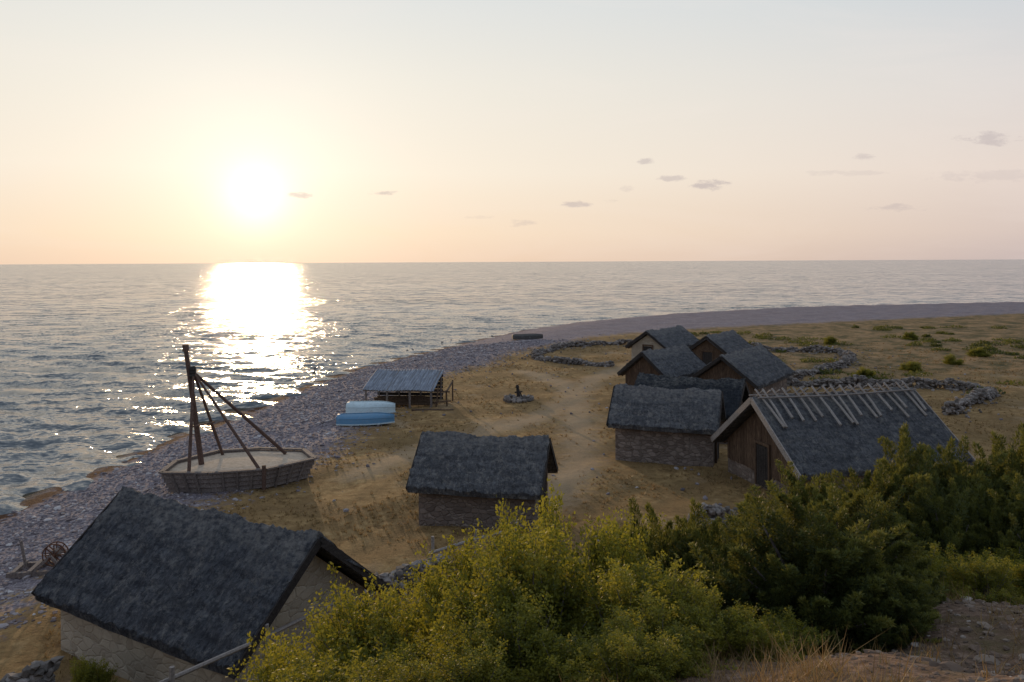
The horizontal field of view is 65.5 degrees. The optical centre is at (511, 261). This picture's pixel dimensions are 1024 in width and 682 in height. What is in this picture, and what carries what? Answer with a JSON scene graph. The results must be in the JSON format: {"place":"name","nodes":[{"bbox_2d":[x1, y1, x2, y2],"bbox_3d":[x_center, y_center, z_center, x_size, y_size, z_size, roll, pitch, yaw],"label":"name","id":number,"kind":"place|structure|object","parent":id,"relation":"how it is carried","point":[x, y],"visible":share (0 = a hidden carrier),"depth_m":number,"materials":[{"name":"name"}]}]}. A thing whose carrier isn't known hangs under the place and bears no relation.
{"place":"outdoors","nodes":[
{"label":"outdoors","id":0,"kind":"place"},
{"bbox_2d":[365,554,456,605],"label":"dry stone wall","id":1,"kind":"structure","parent":0,"point":[398,572],"depth_m":24.54,"materials":[{"name":"grey stone"}]},
{"bbox_2d":[0,259,1023,514],"bbox_3d":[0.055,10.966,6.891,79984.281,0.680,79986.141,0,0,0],"label":"sea","id":2,"kind":"structure","parent":0,"point":[92,369],"depth_m":170.60,"materials":[{"name":"liquid"}]},
{"bbox_2d":[0,302,1023,681],"bbox_3d":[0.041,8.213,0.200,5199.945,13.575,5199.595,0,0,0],"label":"ground","id":3,"kind":"structure","parent":0,"point":[24,644],"depth_m":44.35,"materials":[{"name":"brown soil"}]},
{"bbox_2d":[0,656,63,681],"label":"dry stone wall","id":4,"kind":"structure","parent":3,"relation":"on","point":[39,671],"depth_m":18.16,"materials":[{"name":"grey stone"}]},
{"bbox_2d":[6,540,67,577],"bbox_3d":[-15.448,9.768,26.565,2.200,1.026,1.100,0,0,-10],"label":"beach winch","id":5,"kind":"object","parent":3,"relation":"on","point":[51,560],"visible":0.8,"depth_m":26.41,"materials":[{"name":"wood"}]},
{"bbox_2d":[69,654,117,681],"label":"leafy shrub","id":6,"kind":"object","parent":3,"relation":"on","point":[92,673],"visible":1,"depth_m":17.96,"materials":[{"name":"green plant"}]},
{"bbox_2d":[31,486,391,681],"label":"fishing hut","id":7,"kind":"object","parent":3,"relation":"on","point":[135,585],"visible":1,"depth_m":19.27,"materials":[{"name":"plant"}]},
{"bbox_2d":[158,344,316,493],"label":"wooden boat platform","id":8,"kind":"structure","parent":3,"relation":"on","point":[220,469],"depth_m":35.97,"materials":[{"name":"brown wood"}]},
{"bbox_2d":[159,590,345,681],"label":"pole fence","id":9,"kind":"object","parent":3,"relation":"on","point":[173,676],"visible":0.43,"depth_m":16.39,"materials":[{"name":"wood"}]},
{"bbox_2d":[238,627,317,681],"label":"leafy shrub","id":10,"kind":"object","parent":3,"relation":"on","point":[265,675],"visible":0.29,"depth_m":12.39,"materials":[{"name":"green plant"}]},
{"bbox_2d":[263,627,310,681],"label":"leafy shrub","id":11,"kind":"object","parent":3,"relation":"on","point":[273,663],"visible":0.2,"depth_m":9.60,"materials":[{"name":"green plant"}]},
{"bbox_2d":[0,339,588,628],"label":"beach stones","id":12,"kind":"object","parent":3,"relation":"on","point":[6,562],"visible":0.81,"depth_m":44.75,"materials":[{"name":"grey stone"}]},
{"bbox_2d":[225,641,422,681],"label":"leafy shrub","id":13,"kind":"object","parent":3,"relation":"on","point":[304,674],"visible":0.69,"depth_m":7.84,"materials":[{"name":"green plant"}]},
{"bbox_2d":[279,569,431,680],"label":"leafy shrub","id":14,"kind":"object","parent":3,"relation":"on","point":[355,629],"visible":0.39,"depth_m":9.17,"materials":[{"name":"green plant"}]},
{"bbox_2d":[306,562,415,665],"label":"leafy shrub","id":15,"kind":"object","parent":3,"relation":"on","point":[333,593],"visible":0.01,"depth_m":11.62,"materials":[{"name":"green plant"}]},
{"bbox_2d":[336,412,394,426],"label":"rowing boat","id":16,"kind":"object","parent":3,"relation":"on","point":[361,419],"visible":1,"depth_m":48.87,"materials":[{"name":"blue paint"}]},
{"bbox_2d":[346,401,395,412],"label":"rowing boat","id":17,"kind":"object","parent":3,"relation":"on","point":[368,406],"visible":0.88,"depth_m":52.52,"materials":[{"name":"paint"}]},
{"bbox_2d":[349,650,423,681],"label":"leafy shrub","id":18,"kind":"object","parent":3,"relation":"on","point":[385,673],"visible":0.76,"depth_m":7.06,"materials":[{"name":"green plant"}]},
{"bbox_2d":[353,566,456,656],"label":"leafy shrub","id":19,"kind":"object","parent":3,"relation":"on","point":[415,602],"visible":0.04,"depth_m":11.29,"materials":[{"name":"green plant"}]},
{"bbox_2d":[362,369,453,410],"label":"shed","id":20,"kind":"object","parent":3,"relation":"on","point":[410,382],"visible":0.96,"depth_m":56.32,"materials":[{"name":"grey wood"}]},
{"bbox_2d":[356,583,515,679],"bbox_3d":[-0.618,4.297,8.303,2.601,1.846,2.298,0,0,-15],"label":"leafy shrub","id":21,"kind":"object","parent":3,"relation":"on","point":[400,642],"visible":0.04,"depth_m":8.56,"materials":[{"name":"green plant"}]},
{"bbox_2d":[393,634,522,681],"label":"leafy shrub","id":22,"kind":"object","parent":3,"relation":"on","point":[477,668],"visible":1,"depth_m":6.73,"materials":[{"name":"green plant"}]},
{"bbox_2d":[407,518,523,663],"bbox_3d":[-0.223,4.720,10.276,2.586,2.690,3.167,0,0,32],"label":"leafy shrub","id":23,"kind":"object","parent":3,"relation":"on","point":[431,604],"visible":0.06,"depth_m":10.37,"materials":[{"name":"green plant"}]},
{"bbox_2d":[429,522,517,573],"bbox_3d":[-1.178,9.338,25.299,3.096,1.663,0.215,0,0,-25],"label":"pole fence","id":24,"kind":"object","parent":3,"relation":"on","point":[444,548],"visible":0.29,"depth_m":24.85,"materials":[{"name":"brown wood"}]},
{"bbox_2d":[405,431,557,530],"bbox_3d":[-1.073,8.599,31.287,5.275,3.826,3.955,0,0,12],"label":"fishing hut","id":25,"kind":"object","parent":3,"relation":"on","point":[459,479],"visible":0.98,"depth_m":30.12,"materials":[{"name":"grey wood"}]},
{"bbox_2d":[424,584,567,681],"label":"leafy shrub","id":26,"kind":"object","parent":3,"relation":"on","point":[506,630],"visible":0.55,"depth_m":7.34,"materials":[{"name":"green plant"}]},
{"bbox_2d":[427,513,604,671],"bbox_3d":[0.454,3.661,8.202,2.524,2.045,2.281,0,0,13],"label":"leafy shrub","id":27,"kind":"object","parent":3,"relation":"on","point":[508,580],"visible":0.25,"depth_m":8.28,"materials":[{"name":"green plant"}]},
{"bbox_2d":[503,385,533,402],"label":"stone fire ring","id":28,"kind":"object","parent":3,"relation":"on","point":[519,398],"visible":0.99,"depth_m":57.09,"materials":[{"name":"grey stone"}]},
{"bbox_2d":[460,478,586,609],"bbox_3d":[0.473,4.497,10.448,2.314,3.132,2.830,0,0,1],"label":"leafy shrub","id":29,"kind":"object","parent":3,"relation":"on","point":[544,513],"visible":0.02,"depth_m":10.52,"materials":[{"name":"green plant"}]},
{"bbox_2d":[502,606,607,681],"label":"leafy shrub","id":30,"kind":"object","parent":3,"relation":"on","point":[558,653],"visible":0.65,"depth_m":6.97,"materials":[{"name":"green plant"}]},
{"bbox_2d":[521,339,632,366],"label":"dry stone wall","id":31,"kind":"structure","parent":3,"relation":"on","point":[535,354],"depth_m":84.17,"materials":[{"name":"grey stone"}]},
{"bbox_2d":[552,504,682,621],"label":"leafy shrub","id":32,"kind":"object","parent":3,"relation":"on","point":[610,542],"visible":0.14,"depth_m":9.29,"materials":[{"name":"green plant"}]},
{"bbox_2d":[562,620,689,681],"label":"leafy shrub","id":33,"kind":"object","parent":3,"relation":"on","point":[627,657],"visible":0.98,"depth_m":6.29,"materials":[{"name":"green plant"}]},
{"bbox_2d":[588,525,670,582],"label":"juniper bush","id":34,"kind":"object","parent":3,"relation":"on","point":[647,554],"visible":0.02,"depth_m":10.09,"materials":[{"name":"green plant"}]},
{"bbox_2d":[567,549,721,646],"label":"leafy shrub","id":35,"kind":"object","parent":3,"relation":"on","point":[624,590],"visible":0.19,"depth_m":7.86,"materials":[{"name":"green plant"}]},
{"bbox_2d":[618,509,680,543],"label":"leafy shrub","id":36,"kind":"object","parent":3,"relation":"on","point":[664,520],"depth_m":12.63,"materials":[{"name":"green plant"}]},
{"bbox_2d":[617,344,705,385],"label":"fishing hut","id":37,"kind":"object","parent":3,"relation":"on","point":[680,360],"visible":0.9,"depth_m":58.45,"materials":[{"name":"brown wood"}]},
{"bbox_2d":[625,325,698,359],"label":"fishing hut","id":38,"kind":"object","parent":3,"relation":"on","point":[665,338],"visible":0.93,"depth_m":78.30,"materials":[{"name":"stone"}]},
{"bbox_2d":[589,589,737,678],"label":"leafy shrub","id":39,"kind":"object","parent":3,"relation":"on","point":[633,618],"visible":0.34,"depth_m":6.90,"materials":[{"name":"green plant"}]},
{"bbox_2d":[606,383,725,466],"bbox_3d":[7.899,8.379,40.596,5.546,4.200,3.717,0,0,20],"label":"fishing hut","id":40,"kind":"object","parent":3,"relation":"on","point":[676,427],"visible":1,"depth_m":39.54,"materials":[{"name":"grey stone"}]},
{"bbox_2d":[616,496,720,585],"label":"juniper bush","id":41,"kind":"object","parent":3,"relation":"on","point":[664,543],"visible":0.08,"depth_m":10.38,"materials":[{"name":"green plant"}]},
{"bbox_2d":[333,333,1005,533],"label":"field stones","id":42,"kind":"object","parent":3,"relation":"on","point":[705,497],"visible":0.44,"depth_m":52.31,"materials":[{"name":"grey stone"}]},
{"bbox_2d":[634,372,750,443],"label":"fishing hut","id":43,"kind":"object","parent":3,"relation":"on","point":[736,392],"visible":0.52,"depth_m":45.42,"materials":[{"name":"grey wood"}]},
{"bbox_2d":[379,575,1023,681],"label":"hill grass","id":44,"kind":"structure","parent":3,"relation":"on","point":[809,673],"depth_m":5.91,"materials":[{"name":"plant"}]},
{"bbox_2d":[665,515,753,597],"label":"juniper bush","id":45,"kind":"object","parent":3,"relation":"on","point":[714,527],"visible":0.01,"depth_m":9.95,"materials":[{"name":"green plant"}]},
{"bbox_2d":[689,329,752,364],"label":"fishing hut","id":46,"kind":"object","parent":3,"relation":"on","point":[707,349],"visible":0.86,"depth_m":72.38,"materials":[{"name":"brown wood"}]},
{"bbox_2d":[665,582,804,661],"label":"leafy shrub","id":47,"kind":"object","parent":3,"relation":"on","point":[737,628],"visible":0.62,"depth_m":7.18,"materials":[{"name":"green plant"}]},
{"bbox_2d":[701,492,769,548],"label":"juniper bush","id":48,"kind":"object","parent":3,"relation":"on","point":[728,539],"visible":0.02,"depth_m":11.95,"materials":[{"name":"green plant"}]},
{"bbox_2d":[690,343,794,396],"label":"fishing hut","id":49,"kind":"object","parent":3,"relation":"on","point":[759,367],"visible":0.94,"depth_m":54.65,"materials":[{"name":"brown wood"}]},
{"bbox_2d":[681,545,838,654],"bbox_3d":[2.578,3.894,8.682,1.849,1.546,1.723,0,0,-45],"label":"juniper bush","id":50,"kind":"object","parent":3,"relation":"on","point":[725,595],"visible":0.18,"depth_m":8.54,"materials":[{"name":"green plant"}]},
{"bbox_2d":[716,605,829,661],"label":"leafy shrub","id":51,"kind":"object","parent":3,"relation":"on","point":[775,625],"visible":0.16,"depth_m":7.53,"materials":[{"name":"green plant"}]},
{"bbox_2d":[758,459,857,526],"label":"juniper bush","id":52,"kind":"object","parent":3,"relation":"on","point":[816,494],"visible":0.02,"depth_m":11.66,"materials":[{"name":"green plant"}]},
{"bbox_2d":[750,342,869,379],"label":"dry stone wall","id":53,"kind":"structure","parent":3,"relation":"on","point":[848,357],"depth_m":79.29,"materials":[{"name":"grey stone"}]},
{"bbox_2d":[687,480,948,656],"bbox_3d":[3.356,3.622,8.891,2.780,2.285,2.566,0,0,10],"label":"juniper bush","id":54,"kind":"object","parent":3,"relation":"on","point":[801,548],"visible":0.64,"depth_m":8.42,"materials":[{"name":"green plant"}]},
{"bbox_2d":[823,335,838,344],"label":"leafy shrub","id":55,"kind":"object","parent":3,"relation":"on","point":[831,339],"visible":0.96,"depth_m":94.70,"materials":[{"name":"green plant"}]},
{"bbox_2d":[710,381,975,496],"bbox_3d":[14.538,7.967,35.897,8.570,4.786,7.161,0,0,-15],"label":"fishing hut","id":56,"kind":"object","parent":3,"relation":"on","point":[814,433],"visible":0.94,"depth_m":34.58,"materials":[{"name":"grey wood"}]},
{"bbox_2d":[690,324,1023,393],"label":"heath scrub","id":57,"kind":"object","parent":3,"relation":"on","point":[986,344],"visible":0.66,"depth_m":92.81,"materials":[{"name":"green plant"}]},
{"bbox_2d":[773,484,946,603],"bbox_3d":[4.142,3.779,9.816,2.445,2.111,2.404,0,-9,33],"label":"juniper bush","id":58,"kind":"object","parent":3,"relation":"on","point":[878,515],"visible":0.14,"depth_m":9.51,"materials":[{"name":"green plant"}]},
{"bbox_2d":[850,366,875,376],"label":"leafy shrub","id":59,"kind":"object","parent":3,"relation":"on","point":[866,372],"visible":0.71,"depth_m":67.66,"materials":[{"name":"green plant"}]},
{"bbox_2d":[833,469,907,521],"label":"juniper bush","id":60,"kind":"object","parent":3,"relation":"on","point":[877,480],"depth_m":13.09,"materials":[{"name":"green plant"}]},
{"bbox_2d":[829,564,941,653],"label":"juniper bush","id":61,"kind":"object","parent":3,"relation":"on","point":[908,606],"visible":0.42,"depth_m":8.11,"materials":[{"name":"green plant"}]},
{"bbox_2d":[818,433,956,529],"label":"juniper bush","id":62,"kind":"object","parent":3,"relation":"on","point":[904,473],"visible":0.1,"depth_m":13.83,"materials":[{"name":"green plant"}]},
{"bbox_2d":[787,374,1003,416],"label":"dry stone wall","id":63,"kind":"structure","parent":3,"relation":"on","point":[979,395],"depth_m":62.04,"materials":[{"name":"grey stone"}]},
{"bbox_2d":[775,596,1023,681],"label":"path stones","id":64,"kind":"object","parent":3,"relation":"on","point":[950,665],"visible":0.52,"depth_m":7.11,"materials":[{"name":"stone"}]},
{"bbox_2d":[896,361,923,371],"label":"leafy shrub","id":65,"kind":"object","parent":3,"relation":"on","point":[910,365],"visible":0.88,"depth_m":71.72,"materials":[{"name":"green plant"}]},
{"bbox_2d":[902,331,918,339],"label":"leafy shrub","id":66,"kind":"object","parent":3,"relation":"on","point":[910,336],"visible":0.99,"depth_m":99.69,"materials":[{"name":"green plant"}]},
{"bbox_2d":[885,525,944,583],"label":"juniper bush","id":67,"kind":"object","parent":3,"relation":"on","point":[940,573],"depth_m":10.44,"materials":[{"name":"green plant"}]},
{"bbox_2d":[908,541,950,586],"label":"leafy shrub","id":68,"kind":"object","parent":3,"relation":"on","point":[930,552],"visible":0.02,"depth_m":10.93,"materials":[{"name":"green plant"}]},
{"bbox_2d":[891,476,998,563],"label":"juniper bush","id":69,"kind":"object","parent":3,"relation":"on","point":[955,528],"visible":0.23,"depth_m":12.43,"materials":[{"name":"green plant"}]},
{"bbox_2d":[877,421,1021,539],"bbox_3d":[7.608,4.759,14.394,3.413,3.669,2.995,0,0,0],"label":"juniper bush","id":70,"kind":"object","parent":3,"relation":"on","point":[958,472],"visible":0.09,"depth_m":14.26,"materials":[{"name":"green plant"}]},
{"bbox_2d":[941,353,965,364],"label":"leafy shrub","id":71,"kind":"object","parent":3,"relation":"on","point":[950,359],"visible":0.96,"depth_m":75.67,"materials":[{"name":"green plant"}]},
{"bbox_2d":[908,541,1016,589],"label":"leafy shrub","id":72,"kind":"object","parent":3,"relation":"on","point":[941,560],"visible":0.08,"depth_m":11.18,"materials":[{"name":"green plant"}]},
{"bbox_2d":[915,430,1023,502],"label":"juniper bush","id":73,"kind":"object","parent":3,"relation":"on","point":[998,460],"visible":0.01,"depth_m":14.35,"materials":[{"name":"green plant"}]},
{"bbox_2d":[930,551,1023,605],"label":"leafy shrub","id":74,"kind":"object","parent":3,"relation":"on","point":[979,576],"visible":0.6,"depth_m":10.11,"materials":[{"name":"green plant"}]},
{"bbox_2d":[967,347,991,356],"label":"leafy shrub","id":75,"kind":"object","parent":3,"relation":"on","point":[980,352],"visible":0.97,"depth_m":81.84,"materials":[{"name":"green plant"}]},
{"bbox_2d":[968,472,1023,558],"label":"juniper bush","id":76,"kind":"object","parent":3,"relation":"on","point":[1003,509],"visible":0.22,"depth_m":12.14,"materials":[{"name":"green plant"}]},
{"bbox_2d":[971,420,1023,495],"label":"juniper bush","id":77,"kind":"object","parent":3,"relation":"on","point":[1020,453],"visible":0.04,"depth_m":15.30,"materials":[{"name":"green plant"}]},
{"bbox_2d":[971,542,1023,576],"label":"leafy shrub","id":78,"kind":"object","parent":3,"relation":"on","point":[1008,557],"visible":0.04,"depth_m":11.23,"materials":[{"name":"green plant"}]},
{"bbox_2d":[988,488,1023,528],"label":"juniper bush","id":79,"kind":"object","parent":3,"relation":"on","point":[1013,499],"depth_m":13.75,"materials":[{"name":"green plant"}]},
{"bbox_2d":[991,513,1023,563],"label":"juniper bush","id":80,"kind":"object","parent":3,"relation":"on","point":[1013,540],"visible":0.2,"depth_m":11.52,"materials":[{"name":"green plant"}]},
{"bbox_2d":[1003,547,1023,597],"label":"leafy shrub","id":81,"kind":"object","parent":3,"relation":"on","point":[1019,574],"visible":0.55,"depth_m":10.32,"materials":[{"name":"green plant"}]},
{"bbox_2d":[0,0,1023,263],"label":"sky","id":82,"kind":"structure","parent":0,"point":[132,131],"materials":[{"name":"beige"}]},
{"bbox_2d":[512,334,542,339],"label":"rowing boat","id":83,"kind":"object","parent":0,"point":[527,336],"visible":0.99,"depth_m":102.50,"materials":[{"name":"paint"}]},
{"bbox_2d":[687,502,772,530],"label":"dry stone wall","id":84,"kind":"structure","parent":0,"point":[714,510],"depth_m":29.48,"materials":[{"name":"grey stone"}]}
]}

